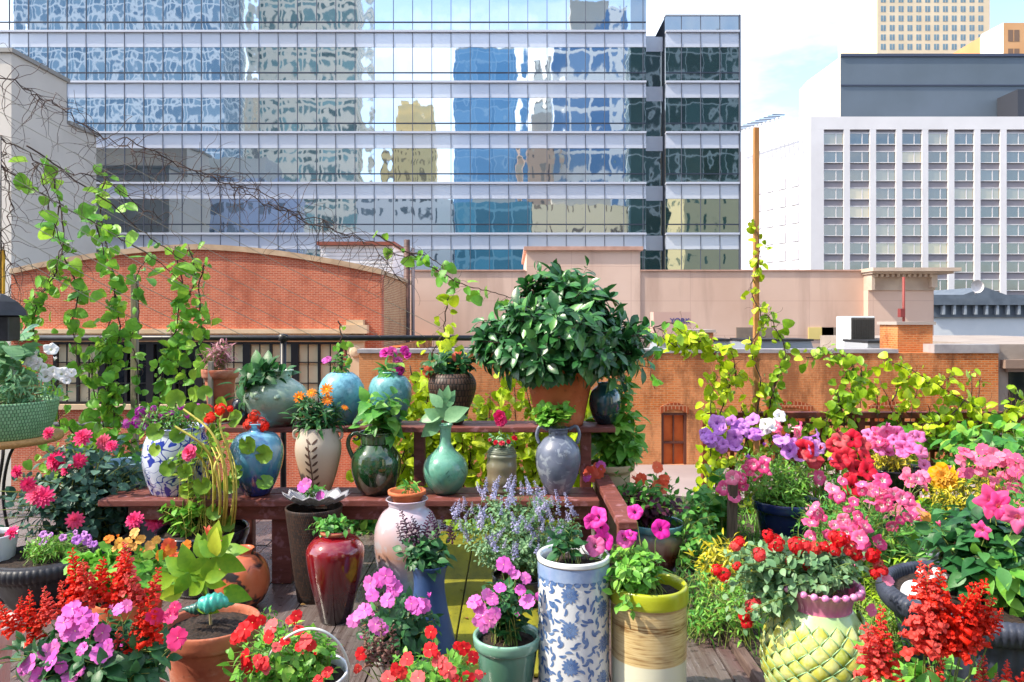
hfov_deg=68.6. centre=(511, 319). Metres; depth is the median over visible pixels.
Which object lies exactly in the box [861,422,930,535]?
dark bowl planter
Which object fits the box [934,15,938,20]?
window
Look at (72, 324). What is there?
climbing vine
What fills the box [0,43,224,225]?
dry vine
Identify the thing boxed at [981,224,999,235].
window
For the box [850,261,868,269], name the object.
window
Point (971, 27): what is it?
window
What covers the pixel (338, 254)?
rooftop shed
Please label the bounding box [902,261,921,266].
window
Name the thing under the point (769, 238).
side window
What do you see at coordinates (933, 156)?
window
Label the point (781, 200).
side window
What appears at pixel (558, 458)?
grey amphora
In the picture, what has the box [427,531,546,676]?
painted boards
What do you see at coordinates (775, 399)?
climbing vine
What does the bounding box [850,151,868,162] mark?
window
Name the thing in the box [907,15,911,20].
window
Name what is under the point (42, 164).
dry vine
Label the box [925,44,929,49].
window
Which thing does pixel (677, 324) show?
climbing vine
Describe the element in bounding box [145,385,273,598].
potted geranium
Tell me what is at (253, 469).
blue glazed vase
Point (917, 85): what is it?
penthouse
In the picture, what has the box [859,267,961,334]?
stone annex
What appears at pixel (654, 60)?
window
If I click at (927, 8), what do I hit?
window
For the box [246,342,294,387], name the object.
window
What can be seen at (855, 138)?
window
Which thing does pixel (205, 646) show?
terracotta pot plant
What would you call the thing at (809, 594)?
pineapple vase
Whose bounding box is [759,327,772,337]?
window
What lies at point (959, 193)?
window
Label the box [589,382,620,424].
dark teal pot
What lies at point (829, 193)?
window
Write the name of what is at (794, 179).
side window
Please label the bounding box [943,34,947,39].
window
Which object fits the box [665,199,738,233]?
window
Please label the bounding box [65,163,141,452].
climbing vine
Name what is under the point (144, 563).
nasturtium pot
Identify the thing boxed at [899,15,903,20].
window
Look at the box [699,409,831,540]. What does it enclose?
navy pot
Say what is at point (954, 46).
window
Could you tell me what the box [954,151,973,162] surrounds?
window
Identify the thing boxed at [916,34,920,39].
window
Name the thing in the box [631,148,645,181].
window
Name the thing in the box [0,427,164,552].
rose bush
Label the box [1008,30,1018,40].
window
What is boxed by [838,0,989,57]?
residential tower
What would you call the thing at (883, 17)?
window
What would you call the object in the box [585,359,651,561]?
tall leafy plant
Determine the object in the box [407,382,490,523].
climbing vine
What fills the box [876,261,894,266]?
window
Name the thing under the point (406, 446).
climbing vine
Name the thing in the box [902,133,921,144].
window
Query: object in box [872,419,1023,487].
climbing vine
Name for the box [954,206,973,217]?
window
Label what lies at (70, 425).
climbing vine
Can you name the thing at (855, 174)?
window
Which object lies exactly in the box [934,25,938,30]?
window
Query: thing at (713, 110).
window
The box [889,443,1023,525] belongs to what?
flowers
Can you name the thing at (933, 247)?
window
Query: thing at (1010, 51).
window
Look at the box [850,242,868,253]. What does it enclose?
window
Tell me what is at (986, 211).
window
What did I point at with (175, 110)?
window
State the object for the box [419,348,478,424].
carved brown pot
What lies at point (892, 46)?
window
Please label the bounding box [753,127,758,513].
trellis post
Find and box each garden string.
[0,112,424,336]
[0,153,347,336]
[0,171,313,336]
[0,185,286,336]
[0,207,245,336]
[0,226,175,320]
[1,95,454,335]
[1,136,380,336]
[2,248,170,336]
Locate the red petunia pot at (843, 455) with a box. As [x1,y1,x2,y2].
[811,427,877,535]
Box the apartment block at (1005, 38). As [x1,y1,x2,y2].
[953,23,1023,53]
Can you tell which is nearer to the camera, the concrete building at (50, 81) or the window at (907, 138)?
the concrete building at (50, 81)
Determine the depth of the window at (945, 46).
249.93 m
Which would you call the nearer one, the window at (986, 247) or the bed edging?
the bed edging
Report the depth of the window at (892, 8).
249.93 m
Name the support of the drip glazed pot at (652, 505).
on the wooden deck
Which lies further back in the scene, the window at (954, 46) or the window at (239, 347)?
the window at (954, 46)
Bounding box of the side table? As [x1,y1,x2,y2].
[0,428,63,526]
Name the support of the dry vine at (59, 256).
hanging from the dry vine at (10, 199)
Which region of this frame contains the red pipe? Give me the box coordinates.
[898,277,904,321]
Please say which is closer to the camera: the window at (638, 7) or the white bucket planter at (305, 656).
the white bucket planter at (305, 656)
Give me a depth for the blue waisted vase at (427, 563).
3.59 m
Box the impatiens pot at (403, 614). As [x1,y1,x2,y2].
[346,567,443,681]
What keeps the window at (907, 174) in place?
in the white office block at (846, 193)
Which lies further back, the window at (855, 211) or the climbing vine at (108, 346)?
the window at (855, 211)
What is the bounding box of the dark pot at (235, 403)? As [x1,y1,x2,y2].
[231,399,247,424]
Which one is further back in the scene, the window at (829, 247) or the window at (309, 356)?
the window at (829, 247)
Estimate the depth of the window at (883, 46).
249.93 m
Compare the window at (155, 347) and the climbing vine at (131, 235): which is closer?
the climbing vine at (131, 235)
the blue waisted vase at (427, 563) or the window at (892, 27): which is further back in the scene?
the window at (892, 27)
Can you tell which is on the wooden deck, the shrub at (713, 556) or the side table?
the side table
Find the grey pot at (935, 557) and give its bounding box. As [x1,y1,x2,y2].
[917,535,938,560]
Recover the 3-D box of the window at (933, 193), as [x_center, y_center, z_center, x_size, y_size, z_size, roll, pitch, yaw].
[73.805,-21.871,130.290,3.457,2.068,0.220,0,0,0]
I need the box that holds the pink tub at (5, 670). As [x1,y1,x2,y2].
[0,612,18,681]
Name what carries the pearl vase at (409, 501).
on the wooden deck
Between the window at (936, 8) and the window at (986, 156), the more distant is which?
the window at (936, 8)
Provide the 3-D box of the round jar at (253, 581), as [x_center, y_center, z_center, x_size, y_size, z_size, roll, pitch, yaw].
[-1.505,1.436,4.190,0.296,0.328,0.296,0,0,0]
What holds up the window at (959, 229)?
in the white office block at (846, 193)
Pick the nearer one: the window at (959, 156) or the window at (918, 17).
the window at (959, 156)
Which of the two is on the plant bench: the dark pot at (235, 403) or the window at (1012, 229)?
the dark pot at (235, 403)
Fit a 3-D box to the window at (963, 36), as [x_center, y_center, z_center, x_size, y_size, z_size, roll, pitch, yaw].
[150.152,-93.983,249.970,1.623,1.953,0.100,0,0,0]
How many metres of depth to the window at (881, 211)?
130.30 m
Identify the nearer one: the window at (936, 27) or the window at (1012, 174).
the window at (1012, 174)
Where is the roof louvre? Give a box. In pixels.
[741,114,784,131]
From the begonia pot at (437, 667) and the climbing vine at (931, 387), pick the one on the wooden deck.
the begonia pot at (437, 667)
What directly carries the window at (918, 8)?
in the residential tower at (908, 26)
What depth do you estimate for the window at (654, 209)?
61.00 m
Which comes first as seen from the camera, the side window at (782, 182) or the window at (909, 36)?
the side window at (782, 182)
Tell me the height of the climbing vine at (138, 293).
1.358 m
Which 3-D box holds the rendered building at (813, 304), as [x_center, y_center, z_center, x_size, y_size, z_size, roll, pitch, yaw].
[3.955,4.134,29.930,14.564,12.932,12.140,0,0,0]
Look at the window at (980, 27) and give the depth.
249.93 m
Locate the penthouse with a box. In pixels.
[799,54,1023,119]
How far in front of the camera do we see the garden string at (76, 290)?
5.07 m
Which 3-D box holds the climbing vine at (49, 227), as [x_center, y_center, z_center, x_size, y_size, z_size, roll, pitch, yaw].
[-2.973,-0.645,5.322,1.293,0.927,0.260,0,0,-24]
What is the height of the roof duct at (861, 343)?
0.378 m
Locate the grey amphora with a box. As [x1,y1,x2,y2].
[529,400,580,495]
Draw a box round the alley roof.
[630,465,974,497]
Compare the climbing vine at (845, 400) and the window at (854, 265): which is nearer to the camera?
the climbing vine at (845, 400)
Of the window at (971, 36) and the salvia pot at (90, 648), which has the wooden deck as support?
the salvia pot at (90, 648)
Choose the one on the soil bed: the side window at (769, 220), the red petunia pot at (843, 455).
the red petunia pot at (843, 455)
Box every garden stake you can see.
[208,361,213,483]
[726,484,737,562]
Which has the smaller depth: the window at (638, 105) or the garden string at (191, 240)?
the garden string at (191, 240)
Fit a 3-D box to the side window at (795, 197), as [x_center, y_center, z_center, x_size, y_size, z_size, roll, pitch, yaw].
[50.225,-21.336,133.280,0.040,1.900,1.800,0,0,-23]
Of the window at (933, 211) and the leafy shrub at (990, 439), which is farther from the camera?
the window at (933, 211)
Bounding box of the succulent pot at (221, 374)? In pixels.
[197,338,238,422]
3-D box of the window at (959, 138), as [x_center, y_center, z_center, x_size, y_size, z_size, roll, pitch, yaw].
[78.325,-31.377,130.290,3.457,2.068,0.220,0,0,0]
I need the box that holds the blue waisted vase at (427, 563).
[392,509,456,654]
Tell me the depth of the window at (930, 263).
130.30 m
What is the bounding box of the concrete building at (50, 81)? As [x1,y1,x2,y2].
[0,48,99,494]
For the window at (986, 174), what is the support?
in the white office block at (846, 193)
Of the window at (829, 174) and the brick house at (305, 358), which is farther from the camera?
the window at (829, 174)
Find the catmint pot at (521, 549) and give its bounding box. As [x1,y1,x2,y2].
[449,474,582,607]
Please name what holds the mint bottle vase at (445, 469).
on the plant bench
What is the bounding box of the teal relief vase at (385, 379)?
[368,345,411,421]
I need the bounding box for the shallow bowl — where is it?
[100,457,140,479]
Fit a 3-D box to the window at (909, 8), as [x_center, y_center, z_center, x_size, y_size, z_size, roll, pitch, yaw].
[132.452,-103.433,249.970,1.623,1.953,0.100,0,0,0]
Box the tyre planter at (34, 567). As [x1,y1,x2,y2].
[0,529,105,610]
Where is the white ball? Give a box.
[900,580,922,600]
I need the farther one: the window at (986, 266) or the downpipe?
the window at (986, 266)
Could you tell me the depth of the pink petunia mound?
3.89 m
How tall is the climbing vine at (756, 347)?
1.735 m
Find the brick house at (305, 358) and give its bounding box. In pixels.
[9,244,410,498]
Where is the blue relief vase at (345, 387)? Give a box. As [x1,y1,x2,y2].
[318,352,363,424]
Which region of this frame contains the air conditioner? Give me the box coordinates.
[836,316,874,347]
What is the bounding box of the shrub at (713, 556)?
[684,529,751,595]
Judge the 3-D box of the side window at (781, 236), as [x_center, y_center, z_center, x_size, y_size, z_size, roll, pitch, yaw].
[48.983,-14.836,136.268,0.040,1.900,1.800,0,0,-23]
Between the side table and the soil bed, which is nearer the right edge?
the soil bed
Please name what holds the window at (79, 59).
in the glass office tower at (480, 134)
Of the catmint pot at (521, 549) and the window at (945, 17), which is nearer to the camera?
the catmint pot at (521, 549)
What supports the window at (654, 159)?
in the glass office tower at (480, 134)
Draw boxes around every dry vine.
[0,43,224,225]
[0,135,179,249]
[2,139,57,342]
[17,162,92,339]
[56,121,426,284]
[193,156,432,303]
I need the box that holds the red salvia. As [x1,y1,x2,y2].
[852,561,1023,681]
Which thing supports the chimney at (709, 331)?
on the brick warehouse
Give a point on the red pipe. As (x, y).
(901, 312)
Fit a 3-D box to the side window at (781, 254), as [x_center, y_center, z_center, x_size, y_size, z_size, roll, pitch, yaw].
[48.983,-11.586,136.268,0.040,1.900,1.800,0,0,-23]
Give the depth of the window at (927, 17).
249.93 m
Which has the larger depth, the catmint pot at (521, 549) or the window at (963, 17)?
the window at (963, 17)
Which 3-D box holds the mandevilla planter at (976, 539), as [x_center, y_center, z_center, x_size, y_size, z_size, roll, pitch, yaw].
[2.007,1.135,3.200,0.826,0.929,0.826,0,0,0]
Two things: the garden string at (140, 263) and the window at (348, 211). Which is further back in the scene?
the window at (348, 211)
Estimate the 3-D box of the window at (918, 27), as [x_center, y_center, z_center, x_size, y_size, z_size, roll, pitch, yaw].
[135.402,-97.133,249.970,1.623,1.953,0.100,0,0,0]
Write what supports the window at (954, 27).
in the residential tower at (908, 26)
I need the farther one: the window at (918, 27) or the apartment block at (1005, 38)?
the window at (918, 27)
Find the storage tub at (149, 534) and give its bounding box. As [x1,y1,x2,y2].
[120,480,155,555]
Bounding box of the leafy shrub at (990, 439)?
[930,414,1023,493]
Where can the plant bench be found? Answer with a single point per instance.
(584, 498)
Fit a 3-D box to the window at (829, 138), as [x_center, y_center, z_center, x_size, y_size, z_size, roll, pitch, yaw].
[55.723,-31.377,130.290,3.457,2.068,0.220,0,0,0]
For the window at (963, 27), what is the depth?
249.93 m
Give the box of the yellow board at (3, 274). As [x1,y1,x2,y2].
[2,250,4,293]
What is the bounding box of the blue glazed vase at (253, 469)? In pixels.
[229,410,283,496]
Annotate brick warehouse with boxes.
[357,341,998,495]
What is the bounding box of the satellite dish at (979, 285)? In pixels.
[971,280,983,293]
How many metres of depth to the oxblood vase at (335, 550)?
3.90 m
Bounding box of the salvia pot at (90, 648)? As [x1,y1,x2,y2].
[0,542,187,681]
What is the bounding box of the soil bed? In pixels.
[656,494,957,681]
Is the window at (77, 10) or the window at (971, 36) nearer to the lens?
the window at (77, 10)
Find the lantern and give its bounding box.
[0,136,27,340]
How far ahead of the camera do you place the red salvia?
2.21 m
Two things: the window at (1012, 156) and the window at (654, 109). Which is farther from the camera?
the window at (1012, 156)
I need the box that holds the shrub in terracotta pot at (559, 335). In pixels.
[463,256,665,426]
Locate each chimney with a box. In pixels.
[688,329,715,346]
[877,322,935,351]
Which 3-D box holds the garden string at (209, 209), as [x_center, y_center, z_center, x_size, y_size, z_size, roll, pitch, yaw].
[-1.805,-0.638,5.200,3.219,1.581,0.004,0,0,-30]
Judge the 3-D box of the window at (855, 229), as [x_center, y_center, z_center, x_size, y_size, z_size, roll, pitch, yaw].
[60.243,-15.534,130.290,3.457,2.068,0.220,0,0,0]
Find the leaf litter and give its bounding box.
[12,531,707,677]
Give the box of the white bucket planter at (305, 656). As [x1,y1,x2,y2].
[216,609,349,681]
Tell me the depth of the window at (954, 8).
249.93 m
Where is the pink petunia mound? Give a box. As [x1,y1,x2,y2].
[799,472,939,616]
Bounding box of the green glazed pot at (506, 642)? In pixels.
[466,556,539,681]
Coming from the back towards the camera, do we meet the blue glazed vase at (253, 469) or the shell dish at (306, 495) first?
the blue glazed vase at (253, 469)
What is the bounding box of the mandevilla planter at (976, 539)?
[875,482,1023,681]
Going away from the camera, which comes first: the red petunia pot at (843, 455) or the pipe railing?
the red petunia pot at (843, 455)
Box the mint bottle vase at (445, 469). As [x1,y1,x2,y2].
[419,385,468,495]
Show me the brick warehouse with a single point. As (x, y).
(667, 410)
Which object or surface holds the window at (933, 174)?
in the white office block at (846, 193)
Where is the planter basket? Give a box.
[0,324,79,441]
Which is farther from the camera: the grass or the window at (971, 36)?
the window at (971, 36)
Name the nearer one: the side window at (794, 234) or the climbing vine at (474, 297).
the climbing vine at (474, 297)
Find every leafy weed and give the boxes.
[670,491,724,578]
[689,565,765,650]
[857,556,908,647]
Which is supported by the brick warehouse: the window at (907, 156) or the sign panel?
the sign panel
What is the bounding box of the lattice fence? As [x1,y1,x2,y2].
[701,411,1023,507]
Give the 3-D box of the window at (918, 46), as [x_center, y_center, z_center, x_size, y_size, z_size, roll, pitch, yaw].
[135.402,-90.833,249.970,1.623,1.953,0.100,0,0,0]
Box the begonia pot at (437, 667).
[353,620,485,681]
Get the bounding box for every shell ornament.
[182,601,206,614]
[198,592,234,613]
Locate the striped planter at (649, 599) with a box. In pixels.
[584,504,688,681]
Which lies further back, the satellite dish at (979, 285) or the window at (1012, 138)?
the window at (1012, 138)
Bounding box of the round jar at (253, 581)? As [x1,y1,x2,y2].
[214,544,269,606]
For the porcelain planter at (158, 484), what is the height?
0.551 m
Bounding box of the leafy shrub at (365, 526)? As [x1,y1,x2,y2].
[344,520,377,535]
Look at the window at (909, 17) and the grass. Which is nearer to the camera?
the grass
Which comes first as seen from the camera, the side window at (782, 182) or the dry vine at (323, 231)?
the dry vine at (323, 231)
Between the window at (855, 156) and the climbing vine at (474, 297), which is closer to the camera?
the climbing vine at (474, 297)
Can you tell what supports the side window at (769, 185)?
in the white office block at (846, 193)
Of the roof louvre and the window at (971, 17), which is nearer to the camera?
the roof louvre
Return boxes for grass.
[660,491,946,667]
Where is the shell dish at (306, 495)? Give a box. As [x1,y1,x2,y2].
[282,477,350,505]
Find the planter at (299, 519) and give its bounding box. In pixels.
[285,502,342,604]
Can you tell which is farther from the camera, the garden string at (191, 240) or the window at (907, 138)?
the window at (907, 138)
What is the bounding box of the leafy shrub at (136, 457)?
[132,453,141,481]
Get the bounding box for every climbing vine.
[2,156,189,291]
[14,173,106,432]
[22,417,165,484]
[26,136,203,284]
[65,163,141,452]
[122,252,156,432]
[138,241,221,419]
[331,320,353,371]
[346,381,433,522]
[373,231,510,310]
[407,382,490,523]
[409,291,467,418]
[471,372,557,525]
[519,390,601,523]
[642,320,684,387]
[656,316,753,494]
[695,403,775,513]
[740,219,775,427]
[749,306,799,418]
[765,401,840,504]
[794,341,874,469]
[842,366,930,510]
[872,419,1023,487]
[878,351,1023,436]
[916,368,1023,507]
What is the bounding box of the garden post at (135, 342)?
[131,274,138,452]
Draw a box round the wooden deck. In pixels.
[0,499,750,681]
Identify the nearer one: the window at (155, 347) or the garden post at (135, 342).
the garden post at (135, 342)
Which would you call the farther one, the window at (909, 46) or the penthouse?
the window at (909, 46)
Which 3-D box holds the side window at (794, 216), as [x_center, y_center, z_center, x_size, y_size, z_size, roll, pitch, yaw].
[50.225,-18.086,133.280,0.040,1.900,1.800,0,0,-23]
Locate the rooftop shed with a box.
[317,242,410,277]
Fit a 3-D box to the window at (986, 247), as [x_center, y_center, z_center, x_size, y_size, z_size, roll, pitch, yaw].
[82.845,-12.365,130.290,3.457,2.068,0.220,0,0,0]
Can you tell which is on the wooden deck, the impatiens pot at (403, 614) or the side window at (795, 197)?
the impatiens pot at (403, 614)
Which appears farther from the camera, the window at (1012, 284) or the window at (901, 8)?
the window at (901, 8)
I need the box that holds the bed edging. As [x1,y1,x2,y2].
[634,494,764,681]
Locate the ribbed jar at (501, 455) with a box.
[486,409,517,496]
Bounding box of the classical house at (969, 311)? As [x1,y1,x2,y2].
[934,287,1023,335]
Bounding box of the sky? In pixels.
[646,0,1023,151]
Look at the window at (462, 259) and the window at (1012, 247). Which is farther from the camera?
the window at (1012, 247)
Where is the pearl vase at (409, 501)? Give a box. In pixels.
[374,476,439,597]
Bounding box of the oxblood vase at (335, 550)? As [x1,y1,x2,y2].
[305,513,364,625]
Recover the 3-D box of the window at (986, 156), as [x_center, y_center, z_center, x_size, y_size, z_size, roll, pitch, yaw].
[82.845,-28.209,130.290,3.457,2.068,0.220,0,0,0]
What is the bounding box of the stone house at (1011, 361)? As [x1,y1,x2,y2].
[820,335,1023,434]
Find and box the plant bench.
[98,421,637,583]
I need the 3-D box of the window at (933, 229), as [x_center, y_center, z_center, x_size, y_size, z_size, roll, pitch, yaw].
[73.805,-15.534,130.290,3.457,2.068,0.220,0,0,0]
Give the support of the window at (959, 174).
in the white office block at (846, 193)
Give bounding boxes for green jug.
[346,386,410,496]
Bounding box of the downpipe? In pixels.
[404,239,414,342]
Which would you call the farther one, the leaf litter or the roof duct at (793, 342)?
the roof duct at (793, 342)
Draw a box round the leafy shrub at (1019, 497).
[997,476,1023,526]
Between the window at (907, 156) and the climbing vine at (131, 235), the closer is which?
the climbing vine at (131, 235)
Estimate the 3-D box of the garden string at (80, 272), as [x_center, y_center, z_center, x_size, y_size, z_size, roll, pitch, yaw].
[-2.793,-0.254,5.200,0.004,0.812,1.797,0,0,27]
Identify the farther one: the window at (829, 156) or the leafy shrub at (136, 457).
the window at (829, 156)
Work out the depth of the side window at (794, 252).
133.36 m
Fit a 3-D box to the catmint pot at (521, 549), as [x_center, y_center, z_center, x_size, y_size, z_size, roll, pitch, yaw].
[0.018,1.221,4.174,0.771,0.759,0.780,0,0,0]
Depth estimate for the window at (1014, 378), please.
14.08 m
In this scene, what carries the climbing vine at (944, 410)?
on the soil bed
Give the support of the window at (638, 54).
in the glass office tower at (480, 134)
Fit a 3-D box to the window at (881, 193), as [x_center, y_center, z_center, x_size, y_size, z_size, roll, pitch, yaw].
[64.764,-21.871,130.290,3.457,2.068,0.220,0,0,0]
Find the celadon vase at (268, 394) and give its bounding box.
[216,350,308,426]
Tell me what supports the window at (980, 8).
in the residential tower at (908, 26)
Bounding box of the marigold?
[919,462,964,523]
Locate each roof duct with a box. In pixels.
[649,338,732,347]
[730,338,813,347]
[843,339,879,347]
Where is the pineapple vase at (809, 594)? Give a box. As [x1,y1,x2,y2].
[711,528,894,681]
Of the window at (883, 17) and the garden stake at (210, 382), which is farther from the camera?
the window at (883, 17)
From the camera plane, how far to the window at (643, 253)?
60.01 m
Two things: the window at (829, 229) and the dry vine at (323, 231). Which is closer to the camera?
the dry vine at (323, 231)
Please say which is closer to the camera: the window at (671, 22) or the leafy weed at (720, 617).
the leafy weed at (720, 617)
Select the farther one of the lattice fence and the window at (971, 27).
the window at (971, 27)
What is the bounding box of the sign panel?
[650,312,690,337]
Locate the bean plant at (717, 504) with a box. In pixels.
[677,463,740,547]
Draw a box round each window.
[0,0,630,29]
[0,47,630,79]
[53,342,100,403]
[67,98,630,130]
[96,148,630,181]
[96,199,630,232]
[96,250,523,269]
[101,342,149,403]
[150,342,197,403]
[198,342,245,403]
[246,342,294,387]
[295,342,342,402]
[631,0,645,29]
[631,47,645,79]
[631,98,645,130]
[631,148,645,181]
[631,199,645,232]
[640,250,645,269]
[646,52,662,86]
[646,101,662,135]
[646,151,662,185]
[646,201,662,235]
[646,250,662,269]
[665,16,738,30]
[665,47,738,80]
[665,98,738,131]
[665,148,738,181]
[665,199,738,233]
[665,250,738,269]
[736,327,752,337]
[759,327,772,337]
[766,181,772,192]
[766,199,772,209]
[766,216,772,227]
[766,234,772,244]
[766,252,772,262]
[778,178,785,189]
[778,196,785,207]
[778,214,785,225]
[778,232,785,243]
[778,250,785,260]
[791,175,798,186]
[791,193,798,204]
[791,212,798,223]
[791,230,798,241]
[791,249,798,259]
[822,327,835,334]
[824,133,842,144]
[824,151,842,162]
[824,169,842,180]
[824,188,842,199]
[824,206,842,217]
[824,224,842,235]
[824,242,842,253]
[824,261,842,269]
[850,133,868,144]
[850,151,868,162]
[850,169,868,180]
[850,188,868,199]
[850,206,868,217]
[850,224,868,235]
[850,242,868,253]
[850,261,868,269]
[876,133,895,144]
[876,151,895,162]
[876,169,895,180]
[876,188,894,199]
[876,206,895,217]
[876,224,895,235]
[876,242,894,253]
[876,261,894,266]
[881,6,885,11]
[881,15,885,20]
[881,25,885,30]
[881,34,885,39]
[881,44,885,49]
[890,6,894,11]
[890,15,894,20]
[890,25,894,30]
[890,34,894,39]
[890,44,894,49]
[899,6,903,11]
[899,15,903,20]
[899,25,903,30]
[899,34,903,39]
[899,44,903,49]
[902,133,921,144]
[902,151,921,162]
[902,169,921,180]
[902,188,921,199]
[902,206,921,217]
[902,224,921,235]
[902,242,921,253]
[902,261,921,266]
[907,6,911,11]
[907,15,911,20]
[907,25,911,30]
[907,34,911,39]
[907,44,911,49]
[916,6,920,11]
[916,15,920,20]
[916,25,920,30]
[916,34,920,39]
[916,44,920,49]
[925,6,929,11]
[925,15,929,20]
[925,25,929,30]
[925,34,929,39]
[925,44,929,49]
[928,133,947,144]
[928,151,947,162]
[928,169,947,180]
[928,188,947,199]
[928,206,947,217]
[928,224,947,235]
[928,242,947,253]
[928,261,947,266]
[934,6,938,11]
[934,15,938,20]
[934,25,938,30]
[934,34,938,39]
[934,44,938,49]
[935,279,947,289]
[943,6,947,11]
[943,15,947,20]
[943,25,947,30]
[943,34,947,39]
[943,44,947,49]
[952,6,956,11]
[952,15,956,20]
[952,25,956,30]
[952,34,956,39]
[952,44,956,49]
[954,133,973,144]
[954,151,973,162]
[954,169,973,180]
[954,188,973,199]
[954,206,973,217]
[954,224,973,235]
[954,242,973,253]
[954,261,973,272]
[954,279,973,288]
[961,6,965,11]
[961,15,965,20]
[961,25,965,30]
[961,34,965,39]
[969,6,973,11]
[969,15,973,20]
[969,25,973,30]
[969,34,973,39]
[978,6,982,11]
[978,15,982,20]
[978,25,982,30]
[981,133,999,144]
[981,151,999,162]
[981,169,999,180]
[981,188,999,199]
[981,206,999,217]
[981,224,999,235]
[981,242,999,253]
[981,261,999,272]
[981,279,999,290]
[1007,133,1023,144]
[1007,151,1023,162]
[1007,169,1023,180]
[1007,188,1023,199]
[1007,206,1023,217]
[1007,224,1023,235]
[1007,242,1023,253]
[1007,261,1023,272]
[1007,279,1023,290]
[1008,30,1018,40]
[1008,49,1018,53]
[1008,372,1023,420]
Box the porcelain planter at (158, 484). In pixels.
[122,403,210,496]
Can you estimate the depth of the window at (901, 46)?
249.93 m
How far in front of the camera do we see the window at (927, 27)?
249.93 m
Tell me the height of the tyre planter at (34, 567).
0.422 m
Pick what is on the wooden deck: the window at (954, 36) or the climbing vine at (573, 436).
the climbing vine at (573, 436)
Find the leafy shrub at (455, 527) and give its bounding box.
[443,520,501,533]
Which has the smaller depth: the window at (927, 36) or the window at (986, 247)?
the window at (986, 247)
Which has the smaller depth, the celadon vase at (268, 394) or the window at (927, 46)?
the celadon vase at (268, 394)
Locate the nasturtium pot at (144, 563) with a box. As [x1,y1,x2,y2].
[61,528,191,630]
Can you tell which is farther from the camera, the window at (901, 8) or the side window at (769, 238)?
the window at (901, 8)
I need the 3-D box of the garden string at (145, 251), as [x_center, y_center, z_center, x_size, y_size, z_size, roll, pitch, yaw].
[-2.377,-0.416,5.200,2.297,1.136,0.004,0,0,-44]
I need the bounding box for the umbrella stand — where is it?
[537,524,610,681]
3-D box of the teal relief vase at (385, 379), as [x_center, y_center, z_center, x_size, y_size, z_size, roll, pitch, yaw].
[-0.800,0.424,4.931,0.287,0.512,0.284,0,0,0]
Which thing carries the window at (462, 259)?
in the glass office tower at (480, 134)
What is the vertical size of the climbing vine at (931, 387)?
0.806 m
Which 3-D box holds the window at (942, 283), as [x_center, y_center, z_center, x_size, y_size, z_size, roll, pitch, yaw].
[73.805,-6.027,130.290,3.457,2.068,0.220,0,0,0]
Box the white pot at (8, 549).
[0,527,18,600]
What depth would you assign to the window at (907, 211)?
130.30 m
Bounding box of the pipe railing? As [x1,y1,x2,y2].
[22,333,539,486]
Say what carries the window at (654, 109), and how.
in the glass office tower at (480, 134)
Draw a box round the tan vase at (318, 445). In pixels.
[281,383,351,490]
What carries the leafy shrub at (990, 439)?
on the soil bed
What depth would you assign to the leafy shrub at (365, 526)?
5.65 m
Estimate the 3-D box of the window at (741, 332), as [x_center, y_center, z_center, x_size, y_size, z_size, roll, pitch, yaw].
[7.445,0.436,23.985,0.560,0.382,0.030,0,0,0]
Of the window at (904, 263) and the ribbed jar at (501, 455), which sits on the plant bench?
the ribbed jar at (501, 455)
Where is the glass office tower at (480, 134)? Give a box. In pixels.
[0,0,740,269]
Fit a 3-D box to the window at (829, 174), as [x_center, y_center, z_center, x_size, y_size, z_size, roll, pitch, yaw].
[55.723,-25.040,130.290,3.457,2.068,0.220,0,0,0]
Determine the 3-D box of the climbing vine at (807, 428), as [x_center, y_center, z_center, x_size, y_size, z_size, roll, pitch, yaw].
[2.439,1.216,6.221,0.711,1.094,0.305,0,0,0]
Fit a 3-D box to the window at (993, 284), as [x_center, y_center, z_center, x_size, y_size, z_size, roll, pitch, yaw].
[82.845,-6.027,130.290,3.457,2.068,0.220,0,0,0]
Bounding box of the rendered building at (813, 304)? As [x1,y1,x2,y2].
[410,246,863,346]
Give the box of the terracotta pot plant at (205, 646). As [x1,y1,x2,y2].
[148,520,260,681]
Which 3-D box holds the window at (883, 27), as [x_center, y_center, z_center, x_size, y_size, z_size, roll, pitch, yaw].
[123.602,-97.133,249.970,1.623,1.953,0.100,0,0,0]
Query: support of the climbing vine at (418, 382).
hanging from the garden string at (209, 209)
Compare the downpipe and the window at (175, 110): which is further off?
the window at (175, 110)
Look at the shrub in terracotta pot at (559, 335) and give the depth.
4.68 m
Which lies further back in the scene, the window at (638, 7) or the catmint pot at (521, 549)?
the window at (638, 7)
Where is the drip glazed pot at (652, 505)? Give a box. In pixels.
[583,460,689,572]
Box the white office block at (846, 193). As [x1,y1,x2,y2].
[741,117,1023,294]
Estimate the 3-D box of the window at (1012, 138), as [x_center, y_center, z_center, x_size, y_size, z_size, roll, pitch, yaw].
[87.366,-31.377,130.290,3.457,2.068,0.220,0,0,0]
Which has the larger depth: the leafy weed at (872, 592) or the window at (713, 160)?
the window at (713, 160)
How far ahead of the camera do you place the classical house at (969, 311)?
39.85 m
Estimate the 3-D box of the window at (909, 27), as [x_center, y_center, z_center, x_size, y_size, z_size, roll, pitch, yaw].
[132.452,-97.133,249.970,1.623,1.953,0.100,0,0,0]
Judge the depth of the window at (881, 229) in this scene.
130.30 m
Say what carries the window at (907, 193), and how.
in the white office block at (846, 193)

